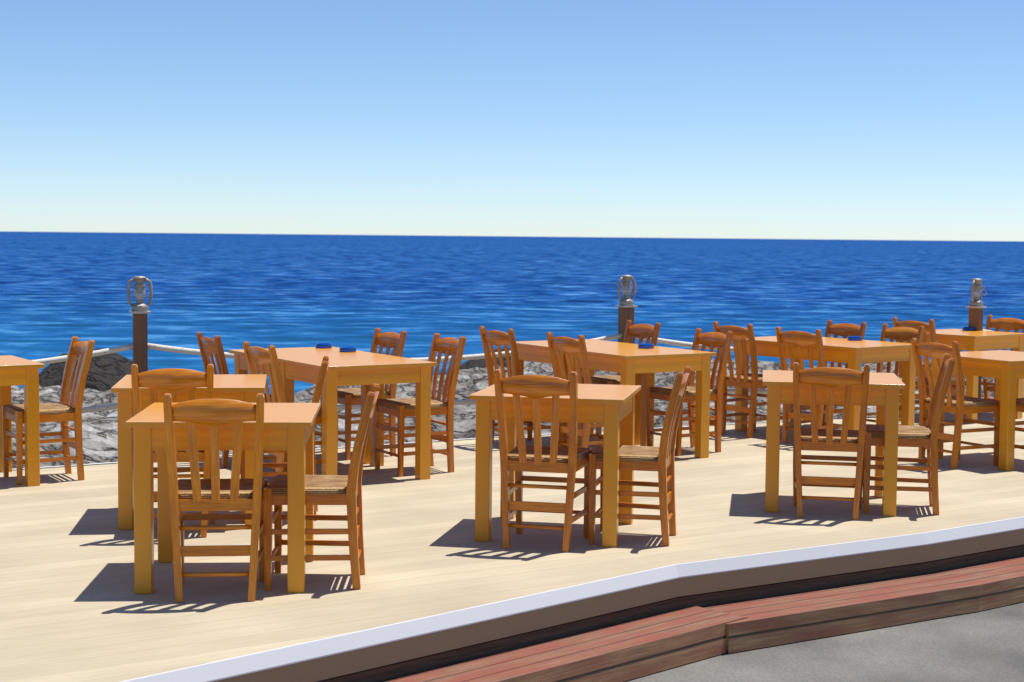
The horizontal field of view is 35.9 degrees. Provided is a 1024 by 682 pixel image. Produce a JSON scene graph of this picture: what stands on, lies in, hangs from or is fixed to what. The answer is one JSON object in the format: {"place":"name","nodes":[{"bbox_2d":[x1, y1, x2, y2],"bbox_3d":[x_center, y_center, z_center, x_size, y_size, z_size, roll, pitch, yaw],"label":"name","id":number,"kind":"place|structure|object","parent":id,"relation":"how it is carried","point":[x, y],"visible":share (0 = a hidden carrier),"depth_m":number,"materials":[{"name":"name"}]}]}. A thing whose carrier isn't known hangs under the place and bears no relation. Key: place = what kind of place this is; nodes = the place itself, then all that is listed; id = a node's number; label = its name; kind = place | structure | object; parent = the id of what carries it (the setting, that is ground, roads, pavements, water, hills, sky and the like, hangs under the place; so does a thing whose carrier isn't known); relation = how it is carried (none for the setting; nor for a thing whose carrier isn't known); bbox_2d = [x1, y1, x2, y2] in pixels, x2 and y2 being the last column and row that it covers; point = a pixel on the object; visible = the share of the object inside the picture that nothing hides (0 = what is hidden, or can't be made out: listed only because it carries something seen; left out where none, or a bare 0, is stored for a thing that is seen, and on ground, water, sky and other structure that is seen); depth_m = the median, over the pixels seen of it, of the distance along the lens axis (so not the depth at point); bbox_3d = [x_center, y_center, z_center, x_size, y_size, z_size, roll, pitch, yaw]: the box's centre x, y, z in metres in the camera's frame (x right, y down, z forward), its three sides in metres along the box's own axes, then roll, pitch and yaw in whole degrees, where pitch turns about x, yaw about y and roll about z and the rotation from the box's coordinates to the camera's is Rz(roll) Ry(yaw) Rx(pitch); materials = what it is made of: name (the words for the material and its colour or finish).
{"place":"outdoors","nodes":[
{"label":"outdoors","id":0,"kind":"place"},
{"bbox_2d":[0,231,1023,394],"bbox_3d":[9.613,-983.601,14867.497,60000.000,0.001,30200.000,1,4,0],"label":"sea","id":1,"kind":"structure","parent":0,"point":[59,291],"depth_m":87.64,"materials":[{"name":"liquid"}]},
{"bbox_2d":[11,348,1023,468],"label":"shore rocks","id":2,"kind":"object","parent":1,"relation":"on","point":[106,373],"visible":0.13,"depth_m":19.96,"materials":[{"name":"grey stone"}]},
{"bbox_2d":[127,276,152,372],"bbox_3d":[-2.692,0.463,11.444,0.181,1.869,0.152,-1,4,-20],"label":"lantern post","id":3,"kind":"object","parent":2,"relation":"on","point":[139,311],"visible":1,"depth_m":11.37,"materials":[{"name":"brown wood"}]},
{"bbox_2d":[31,343,133,363],"bbox_3d":[-4.309,0.149,10.640,3.608,0.212,0.042,-1,4,-26],"label":"rope","id":4,"kind":"object","parent":3,"relation":"attached to","point":[94,353],"visible":0.6,"depth_m":11.28,"materials":[{"name":"white fabric"}]},
{"bbox_2d":[82,403,116,412],"bbox_3d":[-4.313,0.533,10.665,3.604,0.142,0.042,-1,4,-26],"label":"rope","id":5,"kind":"object","parent":3,"relation":"attached to","point":[99,408],"visible":0.22,"depth_m":11.31,"materials":[{"name":"white fabric"}]},
{"bbox_2d":[148,333,621,361],"bbox_3d":[-0.870,0.072,12.312,4.058,0.212,0.042,-1,4,-26],"label":"rope","id":6,"kind":"object","parent":3,"relation":"attached to","point":[230,355],"visible":0.29,"depth_m":11.71,"materials":[{"name":"white fabric"}]},
{"bbox_2d":[337,399,475,409],"bbox_3d":[-0.874,0.456,12.338,4.055,0.142,0.042,-1,4,-26],"label":"rope","id":7,"kind":"object","parent":3,"relation":"attached to","point":[456,402],"visible":0.08,"depth_m":12.53,"materials":[{"name":"white fabric"}]},
{"bbox_2d":[615,275,637,374],"bbox_3d":[0.951,0.381,13.217,0.181,1.869,0.152,-2,5,-35],"label":"lantern post","id":8,"kind":"object","parent":2,"relation":"on","point":[625,306],"visible":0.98,"depth_m":13.14,"materials":[{"name":"brown wood"}]},
{"bbox_2d":[636,330,965,351],"bbox_3d":[2.594,0.006,13.819,3.520,0.212,0.042,-1,4,-21],"label":"rope","id":9,"kind":"object","parent":8,"relation":"attached to","point":[674,342],"visible":0.14,"depth_m":13.36,"materials":[{"name":"white fabric"}]},
{"bbox_2d":[655,376,965,393],"bbox_3d":[2.590,0.390,13.844,3.517,0.142,0.042,-1,4,-21],"label":"rope","id":10,"kind":"object","parent":8,"relation":"attached to","point":[732,391],"visible":0.11,"depth_m":13.63,"materials":[{"name":"white fabric"}]},
{"bbox_2d":[965,278,986,413],"bbox_3d":[4.238,0.345,14.459,0.181,1.839,0.152,-3,5,-45],"label":"lantern post","id":11,"kind":"object","parent":2,"relation":"on","point":[976,307],"visible":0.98,"depth_m":14.38,"materials":[{"name":"brown wood"}]},
{"bbox_2d":[0,0,1023,240],"label":"sky","id":12,"kind":"structure","parent":0,"point":[729,119],"materials":[{"name":"blue"}]},
{"bbox_2d":[624,602,1023,681],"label":"asphalt ground","id":13,"kind":"structure","parent":0,"point":[987,645],"depth_m":7.30,"materials":[{"name":"grey asphalt"}]},
{"bbox_2d":[0,412,1023,681],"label":"deck platform","id":14,"kind":"structure","parent":13,"relation":"on","point":[440,588],"depth_m":7.80,"materials":[{"name":"white wood"}]},
{"bbox_2d":[0,355,44,486],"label":"table","id":15,"kind":"object","parent":14,"relation":"on","point":[14,370],"visible":0.93,"depth_m":9.79,"materials":[{"name":"brown wood"}]},
{"bbox_2d":[2,336,94,484],"bbox_3d":[-2.965,0.435,10.102,0.496,0.901,0.416,-2,4,-31],"label":"chair","id":16,"kind":"object","parent":14,"relation":"on","point":[62,411],"visible":0.94,"depth_m":10.05,"materials":[{"name":"brown wood"}]},
{"bbox_2d":[131,364,215,537],"bbox_3d":[-1.775,0.558,8.334,0.413,0.912,0.492,0,4,-8],"label":"chair","id":17,"kind":"object","parent":14,"relation":"on","point":[172,381],"visible":0.36,"depth_m":8.11,"materials":[{"name":"brown wood"}]},
{"bbox_2d":[111,374,266,529],"bbox_3d":[-1.776,0.601,8.790,0.800,0.762,0.800,0,4,-8],"label":"table","id":18,"kind":"object","parent":14,"relation":"on","point":[245,387],"visible":0.59,"depth_m":8.40,"materials":[{"name":"brown wood"}]},
{"bbox_2d":[163,393,266,602],"bbox_3d":[-1.290,0.659,6.925,0.419,0.906,0.499,0,4,-7],"label":"chair","id":19,"kind":"object","parent":14,"relation":"on","point":[215,492],"visible":0.95,"depth_m":6.76,"materials":[{"name":"brown wood"}]},
{"bbox_2d":[125,402,320,593],"bbox_3d":[-1.307,0.706,7.284,0.800,0.762,0.800,0,4,-4],"label":"table","id":20,"kind":"object","parent":14,"relation":"on","point":[289,427],"visible":0.86,"depth_m":6.92,"materials":[{"name":"brown wood"}]},
{"bbox_2d":[196,332,270,467],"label":"chair","id":21,"kind":"object","parent":14,"relation":"on","point":[208,346],"visible":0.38,"depth_m":10.64,"materials":[{"name":"brown wood"}]},
{"bbox_2d":[240,356,328,521],"bbox_3d":[-1.265,0.540,8.841,0.481,0.890,0.404,0,4,-6],"label":"chair","id":22,"kind":"object","parent":14,"relation":"on","point":[321,378],"visible":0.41,"depth_m":8.65,"materials":[{"name":"orange wood"}]},
{"bbox_2d":[243,341,337,471],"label":"chair","id":23,"kind":"object","parent":14,"relation":"on","point":[256,355],"visible":0.38,"depth_m":9.88,"materials":[{"name":"brown wood"}]},
{"bbox_2d":[229,347,377,470],"bbox_3d":[-1.454,0.455,11.035,0.800,0.762,0.800,-2,4,-31],"label":"table","id":24,"kind":"object","parent":14,"relation":"on","point":[240,365],"visible":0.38,"depth_m":10.93,"materials":[{"name":"brown wood"}]},
{"bbox_2d":[316,343,331,347],"bbox_3d":[-1.358,0.035,11.393,0.120,0.032,0.120,1,4,0],"label":"ashtray","id":25,"kind":"object","parent":24,"relation":"on","point":[323,345],"visible":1,"depth_m":11.35,"materials":[{"name":"blue glass"}]},
{"bbox_2d":[339,347,355,351],"bbox_3d":[-1.149,0.059,11.053,0.120,0.032,0.120,1,4,0],"label":"ashtray","id":26,"kind":"object","parent":24,"relation":"on","point":[347,349],"visible":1,"depth_m":11.01,"materials":[{"name":"blue glass"}]},
{"bbox_2d":[263,384,379,590],"bbox_3d":[-0.855,0.654,7.177,0.495,0.891,0.416,0,4,-1],"label":"chair","id":27,"kind":"object","parent":14,"relation":"on","point":[333,490],"visible":1,"depth_m":7.01,"materials":[{"name":"orange wood"}]},
{"bbox_2d":[278,354,436,479],"bbox_3d":[-1.035,0.504,10.357,0.800,0.762,0.800,-2,4,-31],"label":"table","id":28,"kind":"object","parent":14,"relation":"on","point":[371,370],"visible":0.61,"depth_m":10.16,"materials":[{"name":"brown wood"}]},
{"bbox_2d":[321,328,406,459],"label":"chair","id":29,"kind":"object","parent":14,"relation":"on","point":[348,398],"visible":0.5,"depth_m":11.27,"materials":[{"name":"orange wood"}]},
{"bbox_2d":[374,333,465,476],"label":"chair","id":30,"kind":"object","parent":14,"relation":"on","point":[401,409],"visible":0.82,"depth_m":10.54,"materials":[{"name":"orange wood"}]},
{"bbox_2d":[479,326,550,445],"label":"chair","id":31,"kind":"object","parent":14,"relation":"on","point":[496,338],"visible":0.44,"depth_m":11.84,"materials":[{"name":"orange wood"}]},
{"bbox_2d":[494,369,592,551],"bbox_3d":[0.165,0.590,8.102,0.419,0.917,0.499,1,4,14],"label":"chair","id":32,"kind":"object","parent":14,"relation":"on","point":[572,459],"visible":0.99,"depth_m":7.95,"materials":[{"name":"orange wood"}]},
{"bbox_2d":[469,384,640,546],"bbox_3d":[0.244,0.643,8.461,0.800,0.762,0.800,1,4,11],"label":"table","id":33,"kind":"object","parent":14,"relation":"on","point":[611,408],"visible":0.77,"depth_m":8.14,"materials":[{"name":"brown wood"}]},
{"bbox_2d":[546,332,603,449],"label":"chair","id":34,"kind":"object","parent":14,"relation":"on","point":[565,345],"visible":0.45,"depth_m":11.03,"materials":[{"name":"orange wood"}]},
{"bbox_2d":[511,339,640,446],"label":"table","id":35,"kind":"object","parent":14,"relation":"on","point":[536,351],"visible":0.17,"depth_m":12.03,"materials":[{"name":"brown wood"}]},
{"bbox_2d":[581,320,660,428],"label":"chair","id":36,"kind":"object","parent":14,"relation":"on","point":[641,332],"visible":0.35,"depth_m":12.52,"materials":[{"name":"brown wood"}]},
{"bbox_2d":[589,366,690,545],"bbox_3d":[0.675,0.592,8.266,0.483,0.902,0.406,1,4,13],"label":"chair","id":37,"kind":"object","parent":14,"relation":"on","point":[660,459],"visible":0.91,"depth_m":8.13,"materials":[{"name":"orange wood"}]},
{"bbox_2d":[567,346,716,457],"bbox_3d":[0.916,0.449,11.484,0.800,0.762,0.800,-2,4,-31],"label":"table","id":38,"kind":"object","parent":14,"relation":"on","point":[628,363],"visible":0.6,"depth_m":11.32,"materials":[{"name":"brown wood"}]},
{"bbox_2d":[638,343,653,348],"bbox_3d":[0.993,0.038,11.693,0.120,0.032,0.120,1,4,0],"label":"ashtray","id":39,"kind":"object","parent":38,"relation":"on","point":[646,345],"visible":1,"depth_m":11.64,"materials":[{"name":"blue glass"}]},
{"bbox_2d":[647,328,732,455],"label":"chair","id":40,"kind":"object","parent":14,"relation":"on","point":[712,340],"visible":0.8,"depth_m":11.68,"materials":[{"name":"orange wood"}]},
{"bbox_2d":[713,322,789,437],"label":"chair","id":41,"kind":"object","parent":14,"relation":"on","point":[753,380],"visible":0.69,"depth_m":12.58,"materials":[{"name":"orange wood"}]},
{"bbox_2d":[775,327,843,442],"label":"chair","id":42,"kind":"object","parent":14,"relation":"on","point":[799,339],"visible":0.48,"depth_m":12.10,"materials":[{"name":"orange wood"}]},
{"bbox_2d":[735,336,915,430],"bbox_3d":[2.516,0.380,12.752,0.800,0.762,1.300,-2,5,-38],"label":"table","id":43,"kind":"object","parent":14,"relation":"on","point":[855,355],"visible":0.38,"depth_m":12.45,"materials":[{"name":"brown wood"}]},
{"bbox_2d":[847,336,861,340],"bbox_3d":[2.789,-0.021,12.837,0.120,0.032,0.120,1,4,0],"label":"ashtray","id":44,"kind":"object","parent":43,"relation":"on","point":[855,338],"visible":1,"depth_m":12.79,"materials":[{"name":"blue glass"}]},
{"bbox_2d":[790,320,866,425],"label":"chair","id":45,"kind":"object","parent":14,"relation":"on","point":[844,330],"visible":0.31,"depth_m":13.40,"materials":[{"name":"brown wood"}]},
{"bbox_2d":[793,362,869,519],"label":"chair","id":46,"kind":"object","parent":14,"relation":"on","point":[829,438],"visible":1,"depth_m":8.93,"materials":[{"name":"orange wood"}]},
{"bbox_2d":[763,370,904,516],"bbox_3d":[1.894,0.595,9.429,0.800,0.762,0.800,1,4,9],"label":"table","id":47,"kind":"object","parent":14,"relation":"on","point":[883,394],"visible":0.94,"depth_m":9.07,"materials":[{"name":"brown wood"}]},
{"bbox_2d":[866,323,923,421],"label":"chair","id":48,"kind":"object","parent":14,"relation":"on","point":[901,334],"visible":0.34,"depth_m":12.96,"materials":[{"name":"brown wood"}]},
{"bbox_2d":[862,353,954,514],"bbox_3d":[2.322,0.536,9.264,0.498,0.913,0.418,1,4,11],"label":"chair","id":49,"kind":"object","parent":14,"relation":"on","point":[919,436],"visible":0.97,"depth_m":9.11,"materials":[{"name":"orange wood"}]},
{"bbox_2d":[893,317,965,417],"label":"chair","id":50,"kind":"object","parent":14,"relation":"on","point":[930,328],"visible":0.31,"depth_m":13.72,"materials":[{"name":"orange wood"}]},
{"bbox_2d":[911,338,999,468],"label":"chair","id":51,"kind":"object","parent":14,"relation":"on","point":[959,405],"visible":0.83,"depth_m":11.02,"materials":[{"name":"orange wood"}]},
{"bbox_2d":[914,329,1023,423],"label":"table","id":52,"kind":"object","parent":14,"relation":"on","point":[977,340],"visible":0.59,"depth_m":13.82,"materials":[{"name":"brown wood"}]},
{"bbox_2d":[962,327,974,330],"bbox_3d":[4.175,-0.112,14.418,0.120,0.032,0.120,1,4,0],"label":"ashtray","id":53,"kind":"object","parent":52,"relation":"on","point":[969,328],"visible":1,"depth_m":14.37,"materials":[{"name":"blue glass"}]},
{"bbox_2d":[931,350,1023,470],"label":"table","id":54,"kind":"object","parent":14,"relation":"on","point":[1005,368],"visible":0.7,"depth_m":10.91,"materials":[{"name":"brown wood"}]},
{"bbox_2d":[965,315,1023,399],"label":"chair","id":55,"kind":"object","parent":14,"relation":"on","point":[1009,324],"visible":0.3,"depth_m":14.60,"materials":[{"name":"orange wood"}]},
{"bbox_2d":[1015,398,1023,448],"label":"chair","id":56,"kind":"object","parent":14,"relation":"on","point":[1019,404],"depth_m":11.01,"materials":[{"name":"brown wood"}]},
{"bbox_2d":[386,557,1023,681],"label":"deck step","id":57,"kind":"object","parent":13,"relation":"on","point":[638,648],"visible":1,"depth_m":7.45,"materials":[{"name":"brown wood"}]}
]}

